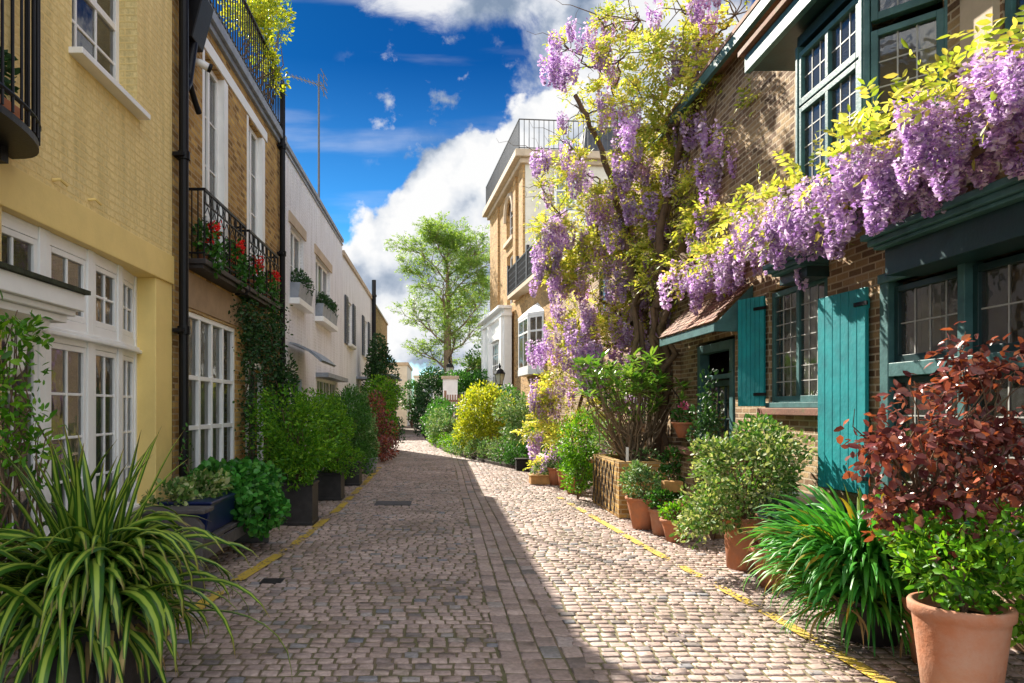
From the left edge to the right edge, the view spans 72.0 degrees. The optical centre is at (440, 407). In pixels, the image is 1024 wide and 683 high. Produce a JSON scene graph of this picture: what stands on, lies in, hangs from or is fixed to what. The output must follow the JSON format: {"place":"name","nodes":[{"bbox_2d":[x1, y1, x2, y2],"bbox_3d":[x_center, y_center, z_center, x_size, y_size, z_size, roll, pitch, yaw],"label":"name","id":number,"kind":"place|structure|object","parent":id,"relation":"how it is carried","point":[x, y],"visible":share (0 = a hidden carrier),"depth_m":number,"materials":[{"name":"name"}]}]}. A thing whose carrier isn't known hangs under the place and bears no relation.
{"place":"outdoors","nodes":[
{"label":"outdoors","id":0,"kind":"place"},
{"bbox_2d":[376,305,387,369],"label":"brick house","id":1,"kind":"structure","parent":0,"point":[381,324],"depth_m":49.75,"materials":[{"name":"brick"}]},
{"bbox_2d":[387,362,412,425],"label":"house","id":2,"kind":"structure","parent":0,"point":[405,370],"depth_m":62.00,"materials":[{"name":"white paint"}]},
{"bbox_2d":[393,415,422,434],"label":"lane","id":3,"kind":"structure","parent":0,"point":[409,430],"depth_m":50.09,"materials":[{"name":"grey stone"}]},
{"bbox_2d":[399,379,425,427],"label":"standard tree","id":4,"kind":"object","parent":3,"relation":"on","point":[411,400],"visible":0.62,"depth_m":55.89,"materials":[{"name":"green plant"}]},
{"bbox_2d":[383,210,489,374],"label":"tree","id":5,"kind":"object","parent":3,"relation":"on","point":[445,311],"visible":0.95,"depth_m":45.53,"materials":[{"name":"green plant"}]},
{"bbox_2d":[211,0,754,408],"label":"sky","id":6,"kind":"structure","parent":0,"point":[420,94],"materials":[{"name":"blue"}]},
{"bbox_2d":[420,426,591,480],"bbox_3d":[2.050,1.580,37.300,7.900,0.120,45.400,0,0,0],"label":"garden bed","id":7,"kind":"object","parent":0,"point":[498,463],"visible":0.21,"depth_m":20.43,"materials":[{"name":"soil"}]},
{"bbox_2d":[411,366,446,435],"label":"hedge","id":8,"kind":"object","parent":7,"relation":"on","point":[432,382],"visible":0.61,"depth_m":38.72,"materials":[{"name":"green plant"}]},
{"bbox_2d":[425,432,472,453],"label":"edging plants","id":9,"kind":"object","parent":7,"relation":"on","point":[446,441],"visible":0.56,"depth_m":26.20,"materials":[{"name":"green plant"}]},
{"bbox_2d":[425,406,476,447],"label":"shrub","id":10,"kind":"object","parent":7,"relation":"on","point":[444,421],"visible":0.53,"depth_m":29.32,"materials":[{"name":"green plant"}]},
{"bbox_2d":[450,436,518,460],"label":"edging plants","id":11,"kind":"object","parent":7,"relation":"on","point":[486,451],"visible":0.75,"depth_m":21.29,"materials":[{"name":"green plant"}]},
{"bbox_2d":[493,440,554,466],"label":"edging plants","id":12,"kind":"object","parent":7,"relation":"on","point":[521,454],"visible":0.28,"depth_m":18.79,"materials":[{"name":"green plant"}]},
{"bbox_2d":[2,435,1023,682],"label":"cobblestones","id":13,"kind":"structure","parent":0,"point":[404,465],"depth_m":5.82,"materials":[{"name":"stone"}]},
{"bbox_2d":[0,290,72,651],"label":"shrub","id":14,"kind":"object","parent":13,"relation":"on","point":[9,418],"visible":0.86,"depth_m":3.90,"materials":[{"name":"green plant"}]},
{"bbox_2d":[0,421,292,682],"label":"strap leaf plant","id":15,"kind":"object","parent":13,"relation":"on","point":[97,606],"visible":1,"depth_m":3.52,"materials":[{"name":"green plant"}]},
{"bbox_2d":[140,506,268,593],"bbox_3d":[-2.310,1.235,7.175,0.580,0.730,2.390,0,0,0],"label":"bench","id":16,"kind":"object","parent":13,"relation":"on","point":[233,534],"visible":0.24,"depth_m":6.06,"materials":[{"name":"grey wood"}]},
{"bbox_2d":[139,467,236,531],"bbox_3d":[-2.341,0.873,6.637,0.694,0.580,1.166,0,0,0],"label":"planter","id":17,"kind":"object","parent":16,"relation":"on","point":[183,491],"visible":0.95,"depth_m":6.53,"materials":[{"name":"blue ceramic"}]},
{"bbox_2d":[187,455,290,540],"bbox_3d":[-2.153,0.980,7.637,1.021,0.948,1.428,0,0,0],"label":"trailing plant","id":18,"kind":"object","parent":16,"relation":"on","point":[257,485],"visible":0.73,"depth_m":7.38,"materials":[{"name":"green plant"}]},
{"bbox_2d":[168,467,381,634],"bbox_3d":[-1.708,1.591,11.788,0.333,0.001,14.386,0,0,1],"label":"yellow line","id":19,"kind":"object","parent":13,"relation":"on","point":[244,574],"visible":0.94,"depth_m":7.40,"materials":[{"name":"paint"}]},
{"bbox_2d":[269,349,306,480],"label":"climbing plant","id":20,"kind":"object","parent":13,"relation":"on","point":[279,379],"visible":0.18,"depth_m":11.94,"materials":[{"name":"green plant"}]},
{"bbox_2d":[242,380,346,525],"bbox_3d":[-2.079,0.605,9.817,1.448,1.990,1.596,0,0,0],"label":"planter bush","id":21,"kind":"object","parent":13,"relation":"on","point":[300,490],"visible":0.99,"depth_m":9.56,"materials":[{"name":"green plant"}]},
{"bbox_2d":[299,387,367,500],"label":"planter bush","id":22,"kind":"object","parent":13,"relation":"on","point":[332,477],"visible":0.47,"depth_m":12.07,"materials":[{"name":"green plant"}]},
{"bbox_2d":[324,383,377,485],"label":"planter bush","id":23,"kind":"object","parent":13,"relation":"on","point":[353,481],"visible":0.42,"depth_m":14.44,"materials":[{"name":"green plant"}]},
{"bbox_2d":[332,388,378,475],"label":"shrub","id":24,"kind":"object","parent":13,"relation":"on","point":[368,440],"visible":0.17,"depth_m":16.54,"materials":[{"name":"green plant"}]},
{"bbox_2d":[347,387,381,465],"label":"shrub","id":25,"kind":"object","parent":13,"relation":"on","point":[373,421],"visible":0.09,"depth_m":18.65,"materials":[{"name":"green plant"}]},
{"bbox_2d":[363,374,400,446],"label":"shrub","id":26,"kind":"object","parent":13,"relation":"on","point":[385,388],"visible":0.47,"depth_m":22.61,"materials":[{"name":"green plant"}]},
{"bbox_2d":[361,333,405,448],"bbox_3d":[-2.018,-0.511,24.376,1.621,4.295,1.921,0,0,0],"label":"conifer","id":27,"kind":"object","parent":13,"relation":"on","point":[380,362],"visible":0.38,"depth_m":24.27,"materials":[{"name":"green plant"}]},
{"bbox_2d":[367,389,400,461],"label":"shrub","id":28,"kind":"object","parent":13,"relation":"on","point":[384,453],"visible":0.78,"depth_m":20.85,"materials":[{"name":"red plant"}]},
{"bbox_2d":[418,395,461,436],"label":"shrub","id":29,"kind":"object","parent":13,"relation":"on","point":[447,406],"visible":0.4,"depth_m":32.14,"materials":[{"name":"green plant"}]},
{"bbox_2d":[441,376,458,426],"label":"gate pier","id":30,"kind":"structure","parent":13,"relation":"on","point":[450,385],"depth_m":36.00,"materials":[{"name":"white paint"}]},
{"bbox_2d":[437,368,488,407],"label":"hedge","id":31,"kind":"object","parent":13,"relation":"on","point":[467,380],"visible":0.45,"depth_m":37.77,"materials":[{"name":"green plant"}]},
{"bbox_2d":[452,379,514,452],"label":"shrub","id":32,"kind":"object","parent":13,"relation":"on","point":[470,418],"visible":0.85,"depth_m":23.08,"materials":[{"name":"yellow plant"}]},
{"bbox_2d":[476,383,529,445],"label":"shrub","id":33,"kind":"object","parent":13,"relation":"on","point":[507,388],"visible":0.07,"depth_m":25.75,"materials":[{"name":"green plant"}]},
{"bbox_2d":[504,441,527,464],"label":"shrub","id":34,"kind":"object","parent":13,"relation":"on","point":[510,450],"visible":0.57,"depth_m":18.80,"materials":[{"name":"green plant"}]},
{"bbox_2d":[491,390,558,454],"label":"shrub","id":35,"kind":"object","parent":13,"relation":"on","point":[517,414],"visible":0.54,"depth_m":20.05,"materials":[{"name":"green plant"}]},
{"bbox_2d":[528,462,551,484],"bbox_3d":[2.147,1.363,14.822,0.574,0.473,0.536,0,0,0],"label":"wooden trough","id":36,"kind":"object","parent":13,"relation":"on","point":[539,478],"visible":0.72,"depth_m":14.60,"materials":[{"name":"orange wood"}]},
{"bbox_2d":[546,454,560,484],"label":"potted plant","id":37,"kind":"object","parent":13,"relation":"on","point":[553,475],"visible":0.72,"depth_m":14.50,"materials":[{"name":"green plant"}]},
{"bbox_2d":[552,409,605,498],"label":"shrub","id":38,"kind":"object","parent":13,"relation":"on","point":[574,460],"visible":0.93,"depth_m":12.13,"materials":[{"name":"green plant"}]},
{"bbox_2d":[592,454,667,517],"bbox_3d":[2.922,1.190,11.025,0.757,0.820,1.750,0,0,0],"label":"wooden planter","id":39,"kind":"object","parent":13,"relation":"on","point":[608,495],"visible":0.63,"depth_m":10.53,"materials":[{"name":"wood"}]},
{"bbox_2d":[590,418,662,460],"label":"shrub","id":40,"kind":"object","parent":39,"relation":"on","point":[611,452],"visible":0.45,"depth_m":11.19,"materials":[{"name":"green plant"}]},
{"bbox_2d":[570,346,694,460],"bbox_3d":[2.928,-0.031,10.822,1.907,1.858,1.371,0,0,0],"label":"rhododendron","id":41,"kind":"object","parent":39,"relation":"in","point":[633,436],"visible":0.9,"depth_m":10.68,"materials":[{"name":"green plant"}]},
{"bbox_2d":[617,459,662,529],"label":"potted plant","id":42,"kind":"object","parent":13,"relation":"on","point":[639,512],"visible":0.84,"depth_m":9.19,"materials":[{"name":"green plant"}]},
{"bbox_2d":[643,486,677,535],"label":"potted plant","id":43,"kind":"object","parent":13,"relation":"on","point":[657,527],"visible":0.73,"depth_m":8.78,"materials":[{"name":"green plant"}]},
{"bbox_2d":[653,444,685,514],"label":"potted plant","id":44,"kind":"object","parent":13,"relation":"on","point":[669,468],"visible":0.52,"depth_m":9.61,"materials":[{"name":"green plant"}]},
{"bbox_2d":[661,480,682,501],"bbox_3d":[2.980,1.270,9.025,0.240,0.660,0.150,0,0,0],"label":"terracotta plant pot","id":45,"kind":"object","parent":13,"relation":"on","point":[671,485],"visible":0.63,"depth_m":8.95,"materials":[{"name":"orange ceramic"}]},
{"bbox_2d":[657,497,692,542],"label":"potted plant","id":46,"kind":"object","parent":13,"relation":"on","point":[666,521],"visible":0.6,"depth_m":8.33,"materials":[{"name":"green plant"}]},
{"bbox_2d":[665,446,745,538],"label":"garden wall","id":47,"kind":"structure","parent":13,"relation":"on","point":[685,467],"depth_m":9.26,"materials":[{"name":"brick"}]},
{"bbox_2d":[682,367,731,539],"bbox_3d":[3.323,0.532,8.659,0.629,2.151,0.927,0,0,21],"label":"shrub","id":48,"kind":"object","parent":13,"relation":"on","point":[706,423],"visible":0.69,"depth_m":8.67,"materials":[{"name":"green plant"}]},
{"bbox_2d":[557,497,895,682],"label":"yellow line","id":49,"kind":"object","parent":13,"relation":"on","point":[864,668],"visible":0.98,"depth_m":5.10,"materials":[{"name":"paint"}]},
{"bbox_2d":[669,415,818,571],"bbox_3d":[2.945,0.834,6.979,1.382,1.531,1.171,0,0,0],"label":"potted plant","id":50,"kind":"object","parent":13,"relation":"on","point":[719,452],"visible":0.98,"depth_m":6.84,"materials":[{"name":"green plant"}]},
{"bbox_2d":[729,412,801,509],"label":"shrub","id":51,"kind":"object","parent":13,"relation":"on","point":[748,415],"visible":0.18,"depth_m":7.24,"materials":[{"name":"green plant"}]},
{"bbox_2d":[749,533,791,589],"bbox_3d":[2.982,1.337,6.250,0.434,0.526,0.430,0,0,0],"label":"terracotta pot","id":52,"kind":"object","parent":13,"relation":"on","point":[764,582],"visible":0.19,"depth_m":6.17,"materials":[{"name":"ceramic"}]},
{"bbox_2d":[522,508,1023,682],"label":"fallen petals","id":53,"kind":"object","parent":13,"relation":"on","point":[892,669],"visible":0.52,"depth_m":5.20,"materials":[{"name":"purple plant"}]},
{"bbox_2d":[749,491,856,582],"bbox_3d":[3.465,1.235,6.800,0.550,0.730,1.060,0,0,0],"label":"plant","id":54,"kind":"object","parent":13,"relation":"on","point":[810,496],"visible":0.14,"depth_m":6.71,"materials":[{"name":"green plant"}]},
{"bbox_2d":[648,0,1023,652],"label":"brick house","id":55,"kind":"structure","parent":13,"relation":"on","point":[862,322],"depth_m":6.64,"materials":[{"name":"brick"}]},
{"bbox_2d":[670,388,695,437],"bbox_3d":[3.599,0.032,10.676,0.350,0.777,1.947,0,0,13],"label":"hanging pot","id":56,"kind":"object","parent":55,"relation":"attached to","point":[681,427],"visible":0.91,"depth_m":9.84,"materials":[{"name":"ceramic"}]},
{"bbox_2d":[708,380,728,440],"bbox_3d":[3.880,0.160,9.650,0.060,1.080,0.900,0,0,0],"label":"door","id":57,"kind":"structure","parent":55,"relation":"in","point":[718,384],"depth_m":9.61,"materials":[{"name":"green paint"}]},
{"bbox_2d":[496,0,1023,478],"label":"wisteria","id":58,"kind":"object","parent":55,"relation":"attached to","point":[926,160],"visible":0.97,"depth_m":9.99,"materials":[{"name":"purple plant"}]},
{"bbox_2d":[772,277,827,402],"bbox_3d":[3.917,-0.690,7.500,0.195,1.260,1.160,0,0,0],"label":"window","id":59,"kind":"structure","parent":55,"relation":"in","point":[801,309],"depth_m":7.63,"materials":[{"name":"green paint"}]},
{"bbox_2d":[799,60,857,206],"bbox_3d":[3.450,-2.375,6.195,0.080,0.950,0.970,0,0,0],"label":"bay window","id":60,"kind":"structure","parent":55,"relation":"in","point":[829,93],"depth_m":6.19,"materials":[{"name":"green paint"}]},
{"bbox_2d":[799,0,857,106],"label":"bay window","id":61,"kind":"structure","parent":55,"relation":"in","point":[828,35],"depth_m":6.17,"materials":[{"name":"green paint"}]},
{"bbox_2d":[871,0,942,24],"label":"bay window","id":62,"kind":"structure","parent":55,"relation":"in","point":[877,16],"depth_m":5.51,"materials":[{"name":"green paint"}]},
{"bbox_2d":[871,8,943,150],"bbox_3d":[3.693,-2.460,5.517,0.488,1.120,0.203,0,0,45],"label":"bay window","id":63,"kind":"structure","parent":55,"relation":"in","point":[929,33],"depth_m":5.50,"materials":[{"name":"green paint"}]},
{"bbox_2d":[894,270,956,362],"bbox_3d":[3.917,-0.700,5.500,0.195,0.640,0.800,0,0,0],"label":"window","id":64,"kind":"structure","parent":55,"relation":"in","point":[927,292],"depth_m":5.68,"materials":[{"name":"green paint"}]},
{"bbox_2d":[894,374,956,516],"bbox_3d":[3.850,0.340,5.500,0.060,1.200,0.800,0,0,0],"label":"window","id":65,"kind":"structure","parent":55,"relation":"in","point":[921,378],"depth_m":5.74,"materials":[{"name":"green paint"}]},
{"bbox_2d":[973,253,1023,352],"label":"window","id":66,"kind":"structure","parent":55,"relation":"in","point":[979,271],"depth_m":4.97,"materials":[{"name":"green paint"}]},
{"bbox_2d":[973,368,1023,544],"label":"window","id":67,"kind":"structure","parent":55,"relation":"in","point":[982,403],"depth_m":4.74,"materials":[{"name":"green paint"}]},
{"bbox_2d":[1005,0,1023,51],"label":"window","id":68,"kind":"structure","parent":55,"relation":"in","point":[1011,6],"depth_m":4.67,"materials":[{"name":"green paint"}]},
{"bbox_2d":[738,482,1012,657],"bbox_3d":[2.963,1.032,4.835,1.726,1.136,1.796,0,0,0],"label":"agapanthus","id":69,"kind":"object","parent":13,"relation":"on","point":[841,564],"visible":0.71,"depth_m":4.63,"materials":[{"name":"green plant"}]},
{"bbox_2d":[833,321,1023,664],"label":"red leaved tree","id":70,"kind":"object","parent":13,"relation":"on","point":[981,437],"visible":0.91,"depth_m":4.18,"materials":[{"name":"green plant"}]},
{"bbox_2d":[872,497,1023,682],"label":"potted plant","id":71,"kind":"object","parent":13,"relation":"on","point":[966,627],"visible":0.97,"depth_m":3.67,"materials":[{"name":"green plant"}]},
{"label":"ground","id":72,"kind":"structure","parent":0,"visible":0},
{"bbox_2d":[0,0,173,643],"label":"yellow house","id":73,"kind":"structure","parent":72,"relation":"on","point":[86,261],"depth_m":6.11,"materials":[{"name":"paint"}]},
{"bbox_2d":[3,49,22,120],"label":"trough plant","id":74,"kind":"object","parent":73,"relation":"on","point":[7,81],"visible":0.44,"depth_m":4.26,"materials":[{"name":"green plant"}]},
{"bbox_2d":[2,226,36,272],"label":"transom window","id":75,"kind":"structure","parent":73,"relation":"in","point":[11,235],"depth_m":4.96,"materials":[{"name":"white paint"}]},
{"bbox_2d":[2,337,36,546],"bbox_3d":[-2.985,0.240,4.850,0.050,1.480,0.560,0,0,1],"label":"window","id":76,"kind":"structure","parent":73,"relation":"in","point":[33,377],"depth_m":5.09,"materials":[{"name":"white paint"}]},
{"bbox_2d":[50,246,85,323],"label":"transom window","id":77,"kind":"structure","parent":73,"relation":"in","point":[81,318],"depth_m":5.67,"materials":[{"name":"white paint"}]},
{"bbox_2d":[50,342,85,510],"bbox_3d":[-2.985,0.240,5.560,0.050,1.480,0.580,0,0,-1],"label":"window","id":78,"kind":"structure","parent":73,"relation":"in","point":[81,394],"depth_m":5.58,"materials":[{"name":"white paint"}]},
{"bbox_2d":[95,265,116,331],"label":"transom window","id":79,"kind":"structure","parent":73,"relation":"in","point":[112,326],"depth_m":6.32,"materials":[{"name":"white paint"}]},
{"bbox_2d":[95,350,116,512],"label":"window","id":80,"kind":"structure","parent":73,"relation":"in","point":[112,357],"depth_m":6.43,"materials":[{"name":"white paint"}]},
{"bbox_2d":[69,0,150,119],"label":"window","id":81,"kind":"structure","parent":73,"relation":"in","point":[110,81],"depth_m":6.25,"materials":[{"name":"white paint"}]},
{"bbox_2d":[123,279,133,337],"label":"transom window","id":82,"kind":"structure","parent":73,"relation":"in","point":[128,289],"depth_m":6.91,"materials":[{"name":"white paint"}]},
{"bbox_2d":[123,356,133,507],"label":"window","id":83,"kind":"structure","parent":73,"relation":"in","point":[128,363],"depth_m":6.94,"materials":[{"name":"white paint"}]},
{"bbox_2d":[172,0,286,477],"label":"brick house","id":84,"kind":"structure","parent":72,"relation":"on","point":[229,140],"depth_m":9.23,"materials":[{"name":"brown brick"}]},
{"bbox_2d":[190,217,225,278],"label":"geranium","id":85,"kind":"object","parent":84,"relation":"on","point":[216,234],"visible":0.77,"depth_m":8.23,"materials":[{"name":"plant"}]},
{"bbox_2d":[189,312,233,470],"bbox_3d":[-3.020,-0.130,8.915,0.210,1.980,1.930,0,0,0],"label":"window","id":86,"kind":"structure","parent":84,"relation":"in","point":[206,337],"depth_m":8.93,"materials":[{"name":"white paint"}]},
{"bbox_2d":[205,70,217,262],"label":"french window","id":87,"kind":"structure","parent":84,"relation":"in","point":[211,76],"depth_m":9.22,"materials":[{"name":"white paint"}]},
{"bbox_2d":[220,238,248,290],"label":"geranium","id":88,"kind":"object","parent":84,"relation":"on","point":[240,249],"visible":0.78,"depth_m":9.22,"materials":[{"name":"plant"}]},
{"bbox_2d":[249,126,257,289],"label":"french window","id":89,"kind":"structure","parent":84,"relation":"in","point":[252,135],"depth_m":11.27,"materials":[{"name":"white paint"}]},
{"bbox_2d":[241,253,266,297],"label":"geranium","id":90,"kind":"object","parent":84,"relation":"on","point":[260,280],"visible":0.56,"depth_m":10.20,"materials":[{"name":"plant"}]},
{"bbox_2d":[245,361,263,459],"bbox_3d":[-2.945,0.450,10.850,0.170,2.300,0.940,0,0,0],"label":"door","id":91,"kind":"structure","parent":84,"relation":"in","point":[258,364],"depth_m":11.07,"materials":[{"name":"black wood"}]},
{"bbox_2d":[217,0,295,97],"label":"shrub","id":92,"kind":"object","parent":84,"relation":"on","point":[259,10],"visible":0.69,"depth_m":11.52,"materials":[{"name":"green plant"}]},
{"bbox_2d":[228,271,299,481],"bbox_3d":[-2.724,-0.376,11.119,0.644,3.961,3.572,0,0,0],"label":"climbing plant","id":93,"kind":"object","parent":84,"relation":"attached to","point":[255,328],"visible":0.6,"depth_m":10.48,"materials":[{"name":"green plant"}]},
{"bbox_2d":[263,270,280,311],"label":"geranium","id":94,"kind":"object","parent":84,"relation":"on","point":[275,276],"visible":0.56,"depth_m":11.19,"materials":[{"name":"plant"}]},
{"bbox_2d":[256,0,295,107],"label":"shrub","id":95,"kind":"object","parent":84,"relation":"on","point":[278,34],"visible":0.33,"depth_m":12.53,"materials":[{"name":"green plant"}]},
{"bbox_2d":[285,142,347,476],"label":"white house","id":96,"kind":"structure","parent":72,"relation":"on","point":[314,240],"depth_m":15.56,"materials":[{"name":"paint"}]},
{"bbox_2d":[290,229,313,313],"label":"window","id":97,"kind":"structure","parent":96,"relation":"in","point":[297,302],"depth_m":14.09,"materials":[{"name":"white paint"}]},
{"bbox_2d":[290,268,314,305],"bbox_3d":[-2.783,-2.439,14.133,0.382,0.634,1.507,0,0,0],"label":"window box","id":98,"kind":"object","parent":96,"relation":"attached to","point":[301,290],"visible":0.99,"depth_m":13.71,"materials":[{"name":"white plant"}]},
{"bbox_2d":[288,69,326,196],"bbox_3d":[-3.339,-6.581,17.384,0.977,3.563,0.602,0,0,11],"label":"tv aerial","id":99,"kind":"object","parent":96,"relation":"on","point":[318,82],"visible":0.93,"depth_m":17.28,"materials":[{"name":"grey metal"}]},
{"bbox_2d":[315,291,333,320],"bbox_3d":[-2.788,-2.449,16.682,0.374,0.655,1.156,0,0,0],"label":"window box","id":100,"kind":"object","parent":96,"relation":"attached to","point":[322,308],"visible":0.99,"depth_m":16.31,"materials":[{"name":"white plant"}]},
{"bbox_2d":[315,259,337,331],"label":"window","id":101,"kind":"structure","parent":96,"relation":"in","point":[321,320],"depth_m":17.42,"materials":[{"name":"white paint"}]},
{"bbox_2d":[317,378,335,430],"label":"window","id":102,"kind":"structure","parent":96,"relation":"in","point":[324,385],"depth_m":17.89,"materials":[{"name":"white paint"}]},
{"bbox_2d":[342,250,376,438],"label":"white house","id":103,"kind":"structure","parent":72,"relation":"on","point":[358,314],"depth_m":23.47,"materials":[{"name":"paint"}]},
{"bbox_2d":[477,118,652,447],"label":"tall brick building","id":104,"kind":"structure","parent":72,"relation":"on","point":[511,323],"depth_m":31.65,"materials":[{"name":"brick"}]},
{"bbox_2d":[492,341,498,387],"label":"window","id":105,"kind":"structure","parent":104,"relation":"in","point":[497,343],"depth_m":35.80,"materials":[{"name":"white paint"}]},
{"bbox_2d":[518,316,527,370],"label":"oriel window","id":106,"kind":"structure","parent":104,"relation":"in","point":[526,318],"depth_m":29.15,"materials":[{"name":"white paint"}]},
{"bbox_2d":[520,322,526,367],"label":"oriel window","id":107,"kind":"structure","parent":104,"relation":"in","point":[521,324],"depth_m":30.32,"materials":[{"name":"white paint"}]},
{"bbox_2d":[528,314,543,367],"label":"oriel window","id":108,"kind":"structure","parent":104,"relation":"in","point":[538,315],"depth_m":27.88,"materials":[{"name":"white paint"}]},
{"bbox_2d":[554,146,662,456],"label":"brick house","id":109,"kind":"structure","parent":72,"relation":"on","point":[595,284],"depth_m":18.75,"materials":[{"name":"brick"}]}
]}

